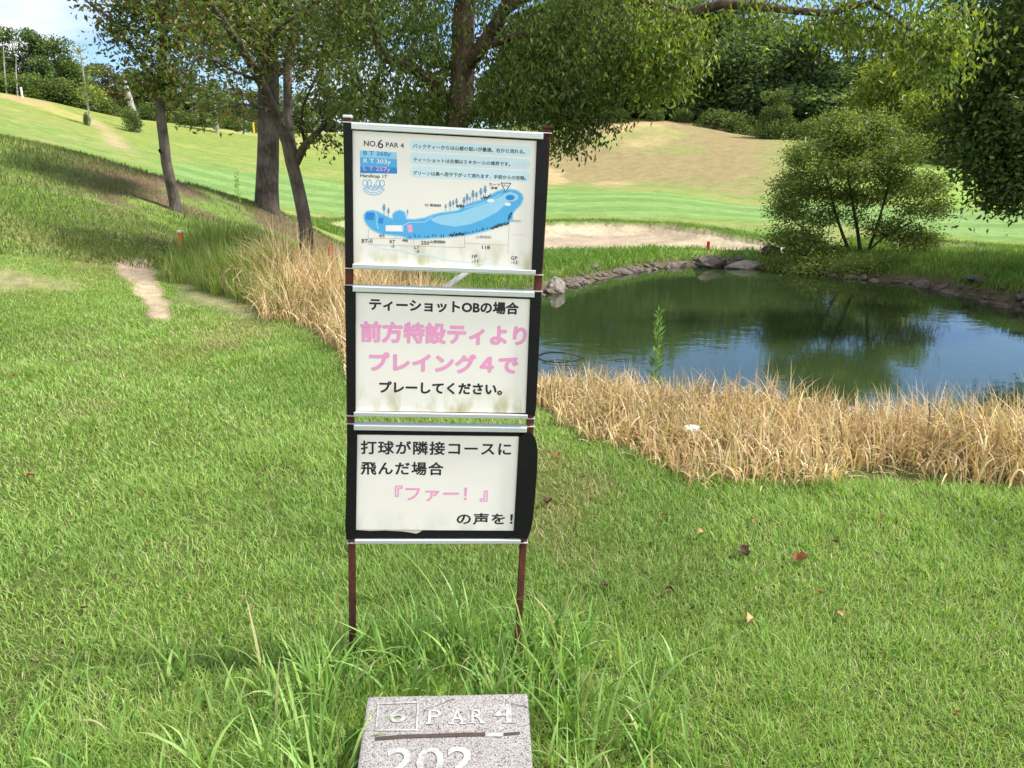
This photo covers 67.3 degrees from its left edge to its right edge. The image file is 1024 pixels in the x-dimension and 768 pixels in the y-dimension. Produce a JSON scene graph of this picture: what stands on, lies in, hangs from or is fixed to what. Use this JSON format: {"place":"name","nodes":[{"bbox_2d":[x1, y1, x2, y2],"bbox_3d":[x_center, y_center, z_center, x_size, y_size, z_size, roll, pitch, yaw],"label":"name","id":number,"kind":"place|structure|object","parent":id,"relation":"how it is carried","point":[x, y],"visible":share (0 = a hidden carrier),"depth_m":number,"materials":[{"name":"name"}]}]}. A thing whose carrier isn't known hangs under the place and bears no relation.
{"place":"outdoors","nodes":[
{"label":"outdoors","id":0,"kind":"place"},
{"bbox_2d":[0,0,1000,136],"label":"sky","id":1,"kind":"structure","parent":0,"point":[46,17],"materials":[{"name":"white"}]},
{"bbox_2d":[0,93,1023,767],"bbox_3d":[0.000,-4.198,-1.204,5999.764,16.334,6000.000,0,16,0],"label":"ground","id":2,"kind":"structure","parent":0,"point":[58,125],"depth_m":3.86,"materials":[{"name":"plant"}]},
{"bbox_2d":[3,45,16,93],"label":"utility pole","id":3,"kind":"object","parent":2,"relation":"on","point":[4,67],"visible":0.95,"depth_m":76.08,"materials":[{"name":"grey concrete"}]},
{"bbox_2d":[0,24,21,92],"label":"broadleaf tree","id":4,"kind":"object","parent":2,"relation":"on","point":[11,70],"visible":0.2,"depth_m":81.42,"materials":[{"name":"green plant"}]},
{"bbox_2d":[15,52,23,95],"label":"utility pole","id":5,"kind":"object","parent":2,"relation":"on","point":[16,76],"visible":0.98,"depth_m":76.65,"materials":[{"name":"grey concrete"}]},
{"bbox_2d":[0,27,39,82],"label":"dense tree","id":6,"kind":"object","parent":2,"relation":"on","point":[20,60],"visible":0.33,"depth_m":82.96,"materials":[{"name":"green plant"}]},
{"bbox_2d":[0,72,42,97],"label":"wild shrub","id":7,"kind":"object","parent":2,"relation":"on","point":[9,81],"visible":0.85,"depth_m":77.29,"materials":[{"name":"green plant"}]},
{"bbox_2d":[16,27,56,82],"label":"tall tree","id":8,"kind":"object","parent":2,"relation":"on","point":[44,65],"visible":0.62,"depth_m":82.40,"materials":[{"name":"green plant"}]},
{"bbox_2d":[8,71,66,102],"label":"wild shrub","id":9,"kind":"object","parent":2,"relation":"on","point":[39,85],"visible":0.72,"depth_m":78.83,"materials":[{"name":"green plant"}]},
{"bbox_2d":[24,72,84,106],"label":"wild shrub","id":10,"kind":"object","parent":2,"relation":"on","point":[68,91],"visible":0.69,"depth_m":80.83,"materials":[{"name":"green plant"}]},
{"bbox_2d":[27,32,93,104],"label":"broadleaf tree","id":11,"kind":"object","parent":2,"relation":"on","point":[61,66],"visible":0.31,"depth_m":84.73,"materials":[{"name":"green plant"}]},
{"bbox_2d":[48,49,97,91],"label":"dense tree","id":12,"kind":"object","parent":2,"relation":"on","point":[65,57],"visible":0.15,"depth_m":87.40,"materials":[{"name":"green plant"}]},
{"bbox_2d":[45,76,103,110],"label":"wild shrub","id":13,"kind":"object","parent":2,"relation":"on","point":[66,79],"visible":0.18,"depth_m":83.20,"materials":[{"name":"green plant"}]},
{"bbox_2d":[82,112,89,125],"bbox_3d":[-35.736,-22.223,64.564,0.594,1.263,0.594,-14,21,-41],"label":"wild shrub","id":14,"kind":"object","parent":2,"relation":"on","point":[85,117],"visible":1,"depth_m":64.44,"materials":[{"name":"green plant"}]},
{"bbox_2d":[64,43,113,125],"bbox_3d":[-35.479,-25.149,64.888,3.422,6.708,2.677,-10,19,-31],"label":"young tree","id":15,"kind":"object","parent":2,"relation":"on","point":[87,99],"visible":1,"depth_m":64.82,"materials":[{"name":"green plant"}]},
{"bbox_2d":[65,87,112,113],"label":"wild shrub","id":16,"kind":"object","parent":2,"relation":"on","point":[106,106],"visible":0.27,"depth_m":86.59,"materials":[{"name":"green plant"}]},
{"bbox_2d":[75,62,117,113],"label":"broadleaf tree","id":17,"kind":"object","parent":2,"relation":"on","point":[95,72],"visible":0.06,"depth_m":92.48,"materials":[{"name":"green plant"}]},
{"bbox_2d":[91,93,123,115],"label":"wild shrub","id":18,"kind":"object","parent":2,"relation":"on","point":[112,112],"visible":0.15,"depth_m":88.51,"materials":[{"name":"green plant"}]},
{"bbox_2d":[86,61,132,111],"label":"tree","id":19,"kind":"object","parent":2,"relation":"on","point":[104,83],"visible":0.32,"depth_m":96.82,"materials":[{"name":"green plant"}]},
{"bbox_2d":[109,67,153,117],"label":"dense tree","id":20,"kind":"object","parent":2,"relation":"on","point":[134,99],"visible":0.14,"depth_m":101.00,"materials":[{"name":"green plant"}]},
{"bbox_2d":[123,80,140,130],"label":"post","id":21,"kind":"object","parent":2,"relation":"on","point":[129,95],"visible":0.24,"depth_m":71.55,"materials":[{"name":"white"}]},
{"bbox_2d":[120,104,144,132],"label":"wild shrub","id":22,"kind":"object","parent":2,"relation":"on","point":[128,114],"visible":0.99,"depth_m":70.12,"materials":[{"name":"green plant"}]},
{"bbox_2d":[135,101,166,120],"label":"wild shrub","id":23,"kind":"object","parent":2,"relation":"on","point":[146,113],"visible":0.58,"depth_m":91.99,"materials":[{"name":"green plant"}]},
{"bbox_2d":[131,81,176,120],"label":"russet tree","id":24,"kind":"object","parent":2,"relation":"on","point":[152,100],"visible":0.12,"depth_m":101.33,"materials":[{"name":"green plant"}]},
{"bbox_2d":[67,0,248,211],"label":"slender tree","id":25,"kind":"object","parent":2,"relation":"on","point":[121,28],"visible":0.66,"depth_m":13.66,"materials":[{"name":"green plant"}]},
{"bbox_2d":[147,79,197,126],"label":"broadleaf tree","id":26,"kind":"object","parent":2,"relation":"on","point":[179,100],"visible":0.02,"depth_m":104.74,"materials":[{"name":"green plant"}]},
{"bbox_2d":[177,230,183,251],"bbox_3d":[-5.144,-2.146,11.983,0.069,0.487,0.069,0,16,0],"label":"marker stake","id":27,"kind":"object","parent":2,"relation":"on","point":[181,233],"visible":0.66,"depth_m":11.92,"materials":[{"name":"orange paint"}]},
{"bbox_2d":[166,108,198,126],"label":"wild shrub","id":28,"kind":"object","parent":2,"relation":"on","point":[177,116],"visible":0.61,"depth_m":97.80,"materials":[{"name":"green plant"}]},
{"bbox_2d":[169,83,210,125],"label":"russet tree","id":29,"kind":"object","parent":2,"relation":"on","point":[181,99],"visible":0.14,"depth_m":104.00,"materials":[{"name":"green plant"}]},
{"bbox_2d":[189,111,227,127],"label":"wild shrub","id":30,"kind":"object","parent":2,"relation":"on","point":[209,124],"visible":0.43,"depth_m":98.72,"materials":[{"name":"green plant"}]},
{"bbox_2d":[188,82,234,132],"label":"roadside tree","id":31,"kind":"object","parent":2,"relation":"on","point":[217,130],"visible":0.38,"depth_m":84.84,"materials":[{"name":"green plant"}]},
{"bbox_2d":[202,78,232,121],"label":"dense tree","id":32,"kind":"object","parent":2,"relation":"on","point":[217,95],"visible":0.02,"depth_m":108.54,"materials":[{"name":"green plant"}]},
{"bbox_2d":[216,87,256,129],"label":"russet tree","id":33,"kind":"object","parent":2,"relation":"on","point":[242,95],"visible":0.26,"depth_m":108.32,"materials":[{"name":"green plant"}]},
{"bbox_2d":[234,171,242,206],"bbox_3d":[-5.967,-4.186,16.815,0.238,0.913,0.235,-9,18,-28],"label":"roadside weed","id":34,"kind":"object","parent":2,"relation":"on","point":[239,200],"visible":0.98,"depth_m":16.80,"materials":[{"name":"green plant"}]},
{"bbox_2d":[222,116,256,132],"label":"wild shrub","id":35,"kind":"object","parent":2,"relation":"on","point":[234,127],"visible":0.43,"depth_m":103.86,"materials":[{"name":"green plant"}]},
{"bbox_2d":[122,0,378,257],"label":"forked tree","id":36,"kind":"object","parent":2,"relation":"on","point":[293,155],"visible":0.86,"depth_m":11.28,"materials":[{"name":"green plant"}]},
{"bbox_2d":[244,90,257,131],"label":"conifer tree","id":37,"kind":"object","parent":2,"relation":"on","point":[253,102],"visible":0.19,"depth_m":117.88,"materials":[{"name":"green plant"}]},
{"bbox_2d":[108,0,397,216],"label":"broad tree","id":38,"kind":"object","parent":2,"relation":"on","point":[266,197],"visible":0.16,"depth_m":17.99,"materials":[{"name":"green plant"}]},
{"bbox_2d":[257,82,295,121],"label":"dense tree","id":39,"kind":"object","parent":2,"relation":"on","point":[281,103],"visible":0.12,"depth_m":126.03,"materials":[{"name":"green plant"}]},
{"bbox_2d":[283,90,319,132],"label":"broadleaf tree","id":40,"kind":"object","parent":2,"relation":"on","point":[296,120],"visible":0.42,"depth_m":116.25,"materials":[{"name":"green plant"}]},
{"bbox_2d":[313,76,341,132],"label":"conifer tree","id":41,"kind":"object","parent":2,"relation":"on","point":[334,130],"visible":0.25,"depth_m":126.59,"materials":[{"name":"green plant"}]},
{"bbox_2d":[156,209,523,316],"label":"green reeds","id":42,"kind":"object","parent":2,"relation":"on","point":[208,250],"visible":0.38,"depth_m":10.46,"materials":[{"name":"green plant"}]},
{"bbox_2d":[368,79,389,122],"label":"conifer tree","id":43,"kind":"object","parent":2,"relation":"on","point":[377,108],"visible":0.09,"depth_m":126.44,"materials":[{"name":"green plant"}]},
{"bbox_2d":[385,92,421,124],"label":"dense tree","id":44,"kind":"object","parent":2,"relation":"on","point":[395,107],"visible":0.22,"depth_m":119.31,"materials":[{"name":"green plant"}]},
{"bbox_2d":[412,69,448,126],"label":"broadleaf tree","id":45,"kind":"object","parent":2,"relation":"on","point":[442,121],"visible":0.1,"depth_m":124.56,"materials":[{"name":"green plant"}]},
{"bbox_2d":[0,550,879,767],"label":"tall grass","id":46,"kind":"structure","parent":2,"relation":"on","point":[415,640],"depth_m":2.32,"materials":[{"name":"plant"}]},
{"bbox_2d":[357,694,532,767],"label":"marker stone","id":47,"kind":"object","parent":2,"relation":"on","point":[470,731],"visible":1,"depth_m":2.06,"materials":[{"name":"stone"}]},
{"bbox_2d":[342,115,551,662],"bbox_3d":[-0.214,0.240,2.350,0.583,1.982,0.038,1,16,-6],"label":"hole signboard","id":48,"kind":"object","parent":2,"relation":"on","point":[442,199],"visible":1,"depth_m":2.23,"materials":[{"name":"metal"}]},
{"bbox_2d":[442,273,469,286],"bbox_3d":[-0.820,-1.470,11.180,0.136,0.484,1.468,9,19,30],"label":"support pole","id":49,"kind":"object","parent":2,"relation":"on","point":[461,275],"visible":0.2,"depth_m":11.18,"materials":[{"name":"metal"}]},
{"bbox_2d":[0,133,1023,293],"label":"rough grass","id":50,"kind":"structure","parent":2,"relation":"on","point":[999,260],"depth_m":16.96,"materials":[{"name":"plant"}]},
{"bbox_2d":[490,6,545,79],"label":"tall tree","id":51,"kind":"object","parent":2,"relation":"on","point":[502,46],"visible":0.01,"depth_m":125.00,"materials":[{"name":"green plant"}]},
{"bbox_2d":[547,276,565,293],"bbox_3d":[1.033,-2.253,17.999,0.441,0.535,0.440,0,16,0],"label":"boulder","id":52,"kind":"object","parent":2,"relation":"on","point":[557,284],"visible":0.78,"depth_m":17.84,"materials":[{"name":"stone"}]},
{"bbox_2d":[566,281,580,287],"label":"shore rock","id":53,"kind":"object","parent":2,"relation":"on","point":[573,284],"visible":0.66,"depth_m":18.74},
{"bbox_2d":[564,278,584,282],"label":"shore rock","id":54,"kind":"object","parent":2,"relation":"on","point":[569,280],"visible":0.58,"depth_m":19.12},
{"bbox_2d":[576,276,590,283],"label":"shore rock","id":55,"kind":"object","parent":2,"relation":"on","point":[586,281],"visible":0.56,"depth_m":19.31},
{"bbox_2d":[172,162,1023,238],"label":"fairway","id":56,"kind":"structure","parent":2,"relation":"on","point":[325,194],"depth_m":43.20,"materials":[{"name":"plant"}]},
{"bbox_2d":[204,212,1023,490],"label":"dry reeds","id":57,"kind":"object","parent":2,"relation":"on","point":[933,440],"visible":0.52,"depth_m":4.63,"materials":[{"name":"plant"}]},
{"bbox_2d":[683,425,697,432],"bbox_3d":[1.032,0.256,4.429,0.100,0.051,0.066,0,16,0],"label":"paper scrap","id":58,"kind":"object","parent":57,"relation":"on","point":[692,428],"visible":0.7,"depth_m":4.41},
{"bbox_2d":[612,268,632,274],"bbox_3d":[3.017,-3.012,20.946,0.631,0.276,0.291,-2,16,-7],"label":"shore rock","id":59,"kind":"object","parent":2,"relation":"on","point":[622,271],"visible":0.73,"depth_m":20.84,"materials":[{"name":"stone"}]},
{"bbox_2d":[231,0,1017,284],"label":"evergreen tree","id":60,"kind":"object","parent":2,"relation":"on","point":[636,53],"visible":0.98,"depth_m":9.73,"materials":[{"name":"green plant"}]},
{"bbox_2d":[630,268,641,272],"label":"shore rock","id":61,"kind":"object","parent":2,"relation":"on","point":[635,270],"visible":0.56,"depth_m":21.20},
{"bbox_2d":[649,262,659,267],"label":"shore rock","id":62,"kind":"object","parent":2,"relation":"on","point":[655,264],"visible":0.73,"depth_m":22.11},
{"bbox_2d":[644,305,665,393],"bbox_3d":[1.340,0.150,7.193,0.256,1.801,0.298,0,16,0],"label":"goldenrod plant","id":63,"kind":"object","parent":2,"relation":"on","point":[655,351],"visible":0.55,"depth_m":7.06,"materials":[{"name":"green plant"}]},
{"bbox_2d":[332,221,1009,252],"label":"bunker sand","id":64,"kind":"structure","parent":2,"relation":"on","point":[573,234],"depth_m":28.46,"materials":[{"name":"sand"}]},
{"bbox_2d":[665,261,684,267],"bbox_3d":[4.691,-3.433,22.490,0.767,0.286,0.430,-10,19,7],"label":"shore rock","id":65,"kind":"object","parent":2,"relation":"on","point":[675,264],"visible":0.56,"depth_m":22.34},
{"bbox_2d":[738,544,749,555],"bbox_3d":[0.974,0.694,3.226,0.053,0.036,0.055,7,18,24],"label":"dead leaf","id":66,"kind":"object","parent":2,"relation":"on","point":[744,549],"visible":1,"depth_m":3.23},
{"bbox_2d":[724,260,764,268],"bbox_3d":[6.714,-3.428,22.149,1.248,0.277,0.449,-1,16,-3],"label":"flat rock","id":67,"kind":"object","parent":2,"relation":"on","point":[746,264],"visible":0.82,"depth_m":22.00,"materials":[{"name":"stone"}]},
{"bbox_2d":[746,612,755,621],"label":"dead leaf","id":68,"kind":"object","parent":2,"relation":"on","point":[749,617],"visible":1,"depth_m":2.74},
{"bbox_2d":[761,245,780,256],"bbox_3d":[7.704,-3.917,22.962,0.635,0.481,0.550,0,16,0],"label":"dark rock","id":69,"kind":"object","parent":2,"relation":"on","point":[765,252],"visible":0.39,"depth_m":22.77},
{"bbox_2d":[780,123,806,139],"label":"wild shrub","id":70,"kind":"object","parent":2,"relation":"on","point":[792,135],"visible":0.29,"depth_m":94.91,"materials":[{"name":"green plant"}]},
{"bbox_2d":[792,550,807,560],"bbox_3d":[1.186,0.714,3.167,0.061,0.033,0.050,-9,32,24],"label":"dead leaf","id":71,"kind":"object","parent":2,"relation":"on","point":[800,555],"visible":1,"depth_m":3.18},
{"bbox_2d":[789,117,825,141],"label":"wild shrub","id":72,"kind":"object","parent":2,"relation":"on","point":[802,127],"visible":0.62,"depth_m":92.41,"materials":[{"name":"green plant"}]},
{"bbox_2d":[771,13,863,124],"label":"tall tree","id":73,"kind":"object","parent":2,"relation":"on","point":[806,101],"visible":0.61,"depth_m":104.20,"materials":[{"name":"green plant"}]},
{"bbox_2d":[749,101,966,280],"bbox_3d":[9.499,-5.223,21.166,5.656,5.080,4.554,0,16,0],"label":"willow bush","id":74,"kind":"object","parent":2,"relation":"on","point":[844,129],"visible":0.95,"depth_m":21.15,"materials":[{"name":"green plant"}]},
{"bbox_2d":[858,274,868,279],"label":"shore rock","id":75,"kind":"object","parent":2,"relation":"on","point":[864,277],"visible":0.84,"depth_m":19.92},
{"bbox_2d":[834,23,909,106],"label":"dense tree","id":76,"kind":"object","parent":2,"relation":"on","point":[864,58],"depth_m":111.24,"materials":[{"name":"green plant"}]},
{"bbox_2d":[840,29,948,137],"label":"yellow green tree","id":77,"kind":"object","parent":2,"relation":"on","point":[874,86],"visible":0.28,"depth_m":84.40,"materials":[{"name":"green plant"}]},
{"bbox_2d":[890,89,953,162],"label":"yellow green tree","id":78,"kind":"object","parent":2,"relation":"on","point":[913,110],"visible":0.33,"depth_m":76.87,"materials":[{"name":"green plant"}]},
{"bbox_2d":[913,279,935,288],"bbox_3d":[10.078,-2.389,18.880,0.448,0.388,0.753,2,3,1],"label":"shore rock","id":79,"kind":"object","parent":2,"relation":"on","point":[922,283],"visible":0.59,"depth_m":18.63,"materials":[{"name":"stone"}]},
{"bbox_2d":[932,285,948,288],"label":"shore rock","id":80,"kind":"object","parent":2,"relation":"on","point":[941,286],"visible":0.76,"depth_m":18.33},
{"bbox_2d":[924,142,957,164],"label":"wild shrub","id":81,"kind":"object","parent":2,"relation":"on","point":[938,155],"visible":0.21,"depth_m":78.09,"materials":[{"name":"green plant"}]},
{"bbox_2d":[940,289,957,294],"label":"shore rock","id":82,"kind":"object","parent":2,"relation":"on","point":[949,291],"visible":0.66,"depth_m":17.83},
{"bbox_2d":[905,0,1023,235],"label":"overhanging tree","id":83,"kind":"object","parent":2,"relation":"on","point":[986,135],"visible":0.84,"depth_m":13.00,"materials":[{"name":"green plant"}]},
{"bbox_2d":[966,275,977,280],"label":"shore rock","id":84,"kind":"object","parent":2,"relation":"on","point":[970,277],"visible":0.52,"depth_m":17.71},
{"bbox_2d":[975,274,988,282],"bbox_3d":[10.739,-2.384,17.534,0.362,0.233,0.402,6,17,20],"label":"shore rock","id":85,"kind":"object","parent":2,"relation":"on","point":[981,279],"visible":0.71,"depth_m":17.42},
{"bbox_2d":[995,303,1012,307],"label":"shore rock","id":86,"kind":"object","parent":2,"relation":"on","point":[1004,305],"visible":0.69,"depth_m":16.07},
{"bbox_2d":[1014,293,1023,300],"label":"shore rock","id":87,"kind":"object","parent":2,"relation":"on","point":[1018,297],"visible":0.94,"depth_m":15.98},
{"bbox_2d":[535,118,780,196],"bbox_3d":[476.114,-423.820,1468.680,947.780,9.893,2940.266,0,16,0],"label":"dry hillside","id":88,"kind":"structure","parent":0,"point":[671,153],"depth_m":79.93,"materials":[{"name":"plant"}]},
{"bbox_2d":[497,0,592,118],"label":"dense tree","id":89,"kind":"object","parent":88,"relation":"on","point":[553,42],"visible":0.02,"depth_m":114.67,"materials":[{"name":"green plant"}]},
{"bbox_2d":[552,0,684,118],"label":"broadleaf tree","id":90,"kind":"object","parent":88,"relation":"on","point":[644,108],"visible":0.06,"depth_m":114.05,"materials":[{"name":"green plant"}]},
{"bbox_2d":[612,108,631,121],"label":"wild shrub","id":91,"kind":"object","parent":88,"relation":"on","point":[619,116],"visible":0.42,"depth_m":111.05,"materials":[{"name":"green plant"}]},
{"bbox_2d":[645,107,665,121],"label":"wild shrub","id":92,"kind":"object","parent":88,"relation":"on","point":[659,115],"visible":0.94,"depth_m":110.15,"materials":[{"name":"green plant"}]},
{"bbox_2d":[603,0,720,120],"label":"dense tree","id":93,"kind":"object","parent":88,"relation":"on","point":[661,106],"visible":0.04,"depth_m":114.90,"materials":[{"name":"green plant"}]},
{"bbox_2d":[669,107,694,122],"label":"wild shrub","id":94,"kind":"object","parent":88,"relation":"on","point":[681,117],"visible":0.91,"depth_m":108.47,"materials":[{"name":"green plant"}]},
{"bbox_2d":[660,0,740,122],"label":"tall tree","id":95,"kind":"object","parent":88,"relation":"on","point":[708,78],"visible":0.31,"depth_m":111.84,"materials":[{"name":"green plant"}]},
{"bbox_2d":[693,107,729,128],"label":"wild shrub","id":96,"kind":"object","parent":88,"relation":"on","point":[714,118],"visible":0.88,"depth_m":105.83,"materials":[{"name":"green plant"}]},
{"bbox_2d":[665,0,789,126],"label":"broadleaf tree","id":97,"kind":"object","parent":88,"relation":"on","point":[724,92],"visible":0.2,"depth_m":112.59,"materials":[{"name":"green plant"}]},
{"bbox_2d":[719,109,759,134],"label":"wild shrub","id":98,"kind":"object","parent":88,"relation":"on","point":[738,124],"visible":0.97,"depth_m":103.65,"materials":[{"name":"green plant"}]},
{"bbox_2d":[705,17,801,131],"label":"dense tree","id":99,"kind":"object","parent":88,"relation":"on","point":[753,98],"visible":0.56,"depth_m":107.67,"materials":[{"name":"green plant"}]},
{"bbox_2d":[754,87,798,138],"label":"bush","id":100,"kind":"object","parent":88,"relation":"on","point":[773,128],"visible":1,"depth_m":93.08,"materials":[{"name":"green plant"}]},
{"bbox_2d":[762,13,794,44],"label":"dense tree","id":101,"kind":"object","parent":88,"relation":"on","point":[778,20],"visible":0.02,"depth_m":117.68,"materials":[{"name":"green plant"}]},
{"bbox_2d":[729,21,841,132],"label":"dense tree","id":102,"kind":"object","parent":88,"relation":"on","point":[792,79],"visible":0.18,"depth_m":108.25,"materials":[{"name":"green plant"}]},
{"bbox_2d":[784,16,892,139],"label":"broadleaf tree","id":103,"kind":"object","parent":88,"relation":"on","point":[837,83],"visible":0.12,"depth_m":105.99,"materials":[{"name":"green plant"}]},
{"bbox_2d":[538,265,1023,439],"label":"pond water","id":104,"kind":"structure","parent":0,"point":[862,334],"depth_m":13.56,"materials":[{"name":"green liquid"}]},
{"bbox_2d":[542,359,578,367],"bbox_3d":[0.675,-0.285,11.494,0.656,0.087,0.365,0,16,0],"label":"sunken twig","id":105,"kind":"object","parent":104,"relation":"on","point":[564,360],"visible":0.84,"depth_m":11.58,"materials":[{"name":"wood"}]},
{"bbox_2d":[539,351,584,358],"bbox_3d":[0.746,-0.422,11.940,0.919,0.160,0.080,2,16,5],"label":"dead branch","id":106,"kind":"object","parent":104,"relation":"in","point":[543,353],"visible":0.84,"depth_m":11.94,"materials":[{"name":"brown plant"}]},
{"bbox_2d":[694,255,726,267],"bbox_3d":[5.787,-3.534,22.358,1.006,0.470,0.602,-6,17,-21],"label":"long rock","id":107,"kind":"object","parent":104,"relation":"in","point":[707,261],"visible":0.93,"depth_m":22.12,"materials":[{"name":"stone"}]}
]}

